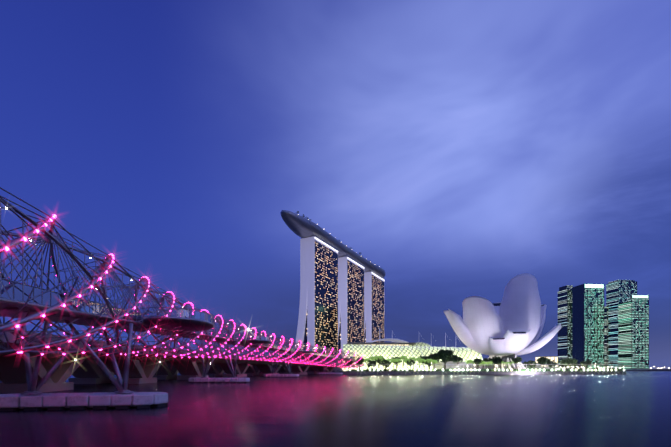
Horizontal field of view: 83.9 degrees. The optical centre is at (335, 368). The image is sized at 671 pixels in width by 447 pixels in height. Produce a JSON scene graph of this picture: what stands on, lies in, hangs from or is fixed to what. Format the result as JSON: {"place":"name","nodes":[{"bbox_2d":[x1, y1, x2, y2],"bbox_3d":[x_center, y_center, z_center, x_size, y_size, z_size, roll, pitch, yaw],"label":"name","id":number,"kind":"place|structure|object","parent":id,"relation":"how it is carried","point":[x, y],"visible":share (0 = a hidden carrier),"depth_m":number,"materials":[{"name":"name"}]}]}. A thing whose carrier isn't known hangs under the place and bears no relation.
{"place":"outdoors","nodes":[
{"label":"outdoors","id":0,"kind":"place"},
{"bbox_2d":[280,210,385,278],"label":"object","id":1,"kind":"structure","parent":0,"point":[299,225],"depth_m":552.31,"materials":[{"name":"grey metal"}]},
{"bbox_2d":[0,371,670,446],"bbox_3d":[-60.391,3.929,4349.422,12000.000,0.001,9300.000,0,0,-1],"label":"water","id":2,"kind":"structure","parent":0,"point":[631,409],"depth_m":31.83,"materials":[{"name":"blue liquid"}]},
{"bbox_2d":[0,373,342,408],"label":"pier foundations","id":3,"kind":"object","parent":2,"relation":"on","point":[65,400],"depth_m":36.19,"materials":[{"name":"grey concrete"}]},
{"bbox_2d":[0,374,342,410],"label":"pier foundation sides","id":4,"kind":"object","parent":3,"relation":"attached to","point":[80,407],"visible":0.46,"depth_m":35.85,"materials":[{"name":"grey concrete"}]},
{"bbox_2d":[0,197,363,394],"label":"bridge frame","id":5,"kind":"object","parent":3,"relation":"on","point":[34,386],"depth_m":36.73,"materials":[{"name":"grey metal"}]},
{"bbox_2d":[5,214,198,356],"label":"bridge lights","id":6,"kind":"object","parent":5,"relation":"attached to","point":[7,249],"visible":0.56,"depth_m":29.29},
{"bbox_2d":[0,302,356,361],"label":"bridge deck","id":7,"kind":"structure","parent":5,"relation":"attached to","point":[22,314],"depth_m":36.71,"materials":[{"name":"silver metal"}]},
{"bbox_2d":[137,316,354,359],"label":"viewing platforms","id":8,"kind":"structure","parent":7,"relation":"attached to","point":[169,323],"depth_m":49.82,"materials":[{"name":"grey metal"}]},
{"bbox_2d":[0,187,360,366],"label":"helix struts","id":9,"kind":"object","parent":5,"relation":"attached to","point":[101,267],"visible":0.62,"depth_m":37.30,"materials":[{"name":"metal"}]},
{"bbox_2d":[160,302,270,359],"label":"bridge lights","id":10,"kind":"object","parent":5,"relation":"on","point":[217,336],"visible":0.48,"depth_m":92.65},
{"bbox_2d":[256,332,362,368],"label":"bridge lights","id":11,"kind":"object","parent":5,"relation":"on","point":[308,350],"visible":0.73,"depth_m":187.81},
{"bbox_2d":[0,329,363,392],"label":"bridge supports","id":12,"kind":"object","parent":2,"relation":"on","point":[84,368],"depth_m":95.07,"materials":[{"name":"grey metal"}]},
{"bbox_2d":[3,261,341,362],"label":"bridge lights","id":13,"kind":"object","parent":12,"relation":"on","point":[112,300],"visible":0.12,"depth_m":46.42},
{"bbox_2d":[558,285,572,368],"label":"skyscraper","id":14,"kind":"structure","parent":2,"relation":"on","point":[562,321],"depth_m":1119.01,"materials":[{"name":"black glass"}]},
{"bbox_2d":[567,289,567,368],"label":"cbd tower fins","id":15,"kind":"object","parent":14,"relation":"attached to","point":[567,324],"visible":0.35,"depth_m":1107.20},
{"bbox_2d":[604,306,607,368],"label":"cbd tower","id":16,"kind":"structure","parent":2,"relation":"on","point":[605,336],"depth_m":1173.65,"materials":[{"name":"teal glass"}]},
{"bbox_2d":[606,280,636,368],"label":"skyscraper","id":17,"kind":"structure","parent":2,"relation":"on","point":[618,291],"depth_m":1151.23,"materials":[{"name":"teal glass"}]},
{"bbox_2d":[338,317,340,355],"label":"mbs tower atrium","id":18,"kind":"object","parent":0,"point":[339,342],"visible":0.1,"depth_m":646.73,"materials":[{"name":"glass"}]},
{"bbox_2d":[347,342,415,345],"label":"building roof","id":19,"kind":"structure","parent":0,"point":[370,343],"depth_m":337.69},
{"bbox_2d":[370,338,408,342],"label":"domed roof","id":20,"kind":"structure","parent":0,"point":[395,340],"depth_m":393.69,"materials":[{"name":"grey metal"}]},
{"bbox_2d":[479,354,514,368],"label":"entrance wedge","id":21,"kind":"object","parent":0,"point":[504,358],"visible":0.1,"depth_m":263.54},
{"bbox_2d":[333,369,670,374],"bbox_3d":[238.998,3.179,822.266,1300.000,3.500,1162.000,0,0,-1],"label":"quay wall","id":22,"kind":"structure","parent":0,"point":[483,372],"depth_m":239.34,"materials":[{"name":"grey concrete"}]},
{"bbox_2d":[279,355,341,368],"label":"podium","id":23,"kind":"object","parent":22,"relation":"on","point":[312,358],"depth_m":541.64,"materials":[{"name":"grey concrete"}]},
{"bbox_2d":[295,236,337,348],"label":"hotel tower","id":24,"kind":"structure","parent":23,"relation":"on","point":[307,277],"depth_m":544.81,"materials":[{"name":"white concrete"}]},
{"bbox_2d":[302,315,306,350],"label":"mbs tower atrium","id":25,"kind":"object","parent":24,"relation":"attached to","point":[305,338],"visible":0.08,"depth_m":549.30,"materials":[{"name":"glass"}]},
{"bbox_2d":[315,240,337,354],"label":"hotel tower facade","id":26,"kind":"structure","parent":24,"relation":"attached to","point":[326,296],"depth_m":571.81,"materials":[{"name":"glass"}]},
{"bbox_2d":[315,237,337,251],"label":"light strip","id":27,"kind":"object","parent":24,"relation":"attached to","point":[325,244],"visible":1,"depth_m":568.16,"materials":[{"name":"white"}]},
{"bbox_2d":[338,257,363,350],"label":"hotel tower","id":28,"kind":"structure","parent":23,"relation":"on","point":[342,287],"depth_m":641.30,"materials":[{"name":"white concrete"}]},
{"bbox_2d":[347,260,363,341],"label":"hotel tower facade","id":29,"kind":"structure","parent":28,"relation":"attached to","point":[355,302],"depth_m":668.30,"materials":[{"name":"glass"}]},
{"bbox_2d":[364,272,384,342],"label":"hotel tower","id":30,"kind":"structure","parent":23,"relation":"on","point":[368,298],"depth_m":740.78,"materials":[{"name":"white concrete"}]},
{"bbox_2d":[372,275,383,342],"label":"hotel tower facade","id":31,"kind":"structure","parent":30,"relation":"attached to","point":[377,308],"depth_m":766.42,"materials":[{"name":"glass"}]},
{"bbox_2d":[342,344,482,370],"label":"shopping mall","id":32,"kind":"structure","parent":22,"relation":"on","point":[367,352],"depth_m":303.24,"materials":[{"name":"white glass"}]},
{"bbox_2d":[342,344,482,370],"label":"roof ribs","id":33,"kind":"object","parent":22,"relation":"on","point":[402,353],"visible":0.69,"depth_m":304.51,"materials":[{"name":"metal"}]},
{"bbox_2d":[409,342,430,346],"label":"domed roof","id":34,"kind":"structure","parent":22,"relation":"on","point":[421,344],"depth_m":347.24,"materials":[{"name":"grey"}]},
{"bbox_2d":[348,358,586,368],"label":"tree trunks","id":35,"kind":"object","parent":22,"relation":"on","point":[457,367],"visible":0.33,"depth_m":257.20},
{"bbox_2d":[344,349,591,367],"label":"trees","id":36,"kind":"object","parent":22,"relation":"on","point":[443,355],"visible":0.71,"depth_m":255.11,"materials":[{"name":"green plant"}]},
{"bbox_2d":[364,356,519,365],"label":"palm fronds","id":37,"kind":"object","parent":36,"relation":"attached to","point":[406,359],"visible":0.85,"depth_m":256.03,"materials":[{"name":"green plant"}]},
{"bbox_2d":[345,364,622,368],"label":"lights","id":38,"kind":"object","parent":22,"relation":"on","point":[482,364],"visible":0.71,"depth_m":243.13,"materials":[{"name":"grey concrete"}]},
{"bbox_2d":[348,369,623,370],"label":"promenade","id":39,"kind":"structure","parent":22,"relation":"on","point":[486,369],"depth_m":241.32,"materials":[{"name":"green"}]},
{"bbox_2d":[433,361,558,368],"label":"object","id":40,"kind":"object","parent":22,"relation":"on","point":[472,366],"visible":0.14,"depth_m":264.23,"materials":[{"name":"white"}]},
{"bbox_2d":[443,273,560,355],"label":"petals","id":41,"kind":"object","parent":22,"relation":"on","point":[481,325],"visible":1,"depth_m":251.44,"materials":[{"name":"white"}]},
{"bbox_2d":[453,303,561,339],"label":"museum windows","id":42,"kind":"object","parent":41,"relation":"attached to","point":[496,304],"visible":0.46,"depth_m":249.13,"materials":[{"name":"black glass"}]},
{"bbox_2d":[488,355,525,368],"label":"museum base","id":43,"kind":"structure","parent":22,"relation":"on","point":[509,366],"depth_m":264.33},
{"bbox_2d":[536,356,557,365],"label":"building","id":44,"kind":"structure","parent":22,"relation":"on","point":[554,358],"depth_m":265.55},
{"bbox_2d":[572,284,603,368],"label":"skyscraper","id":45,"kind":"structure","parent":0,"point":[579,323],"depth_m":1048.69,"materials":[{"name":"teal glass"}]},
{"bbox_2d":[587,288,597,368],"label":"facade fins","id":46,"kind":"object","parent":45,"relation":"attached to","point":[597,327],"visible":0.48,"depth_m":1047.64,"materials":[{"name":"metal"}]},
{"bbox_2d":[618,295,648,368],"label":"skyscraper","id":47,"kind":"structure","parent":0,"point":[624,333],"depth_m":990.35,"materials":[{"name":"teal glass"}]},
{"bbox_2d":[631,295,645,368],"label":"facade fins","id":48,"kind":"object","parent":47,"relation":"attached to","point":[638,332],"visible":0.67,"depth_m":988.48,"materials":[{"name":"metal"}]}
]}

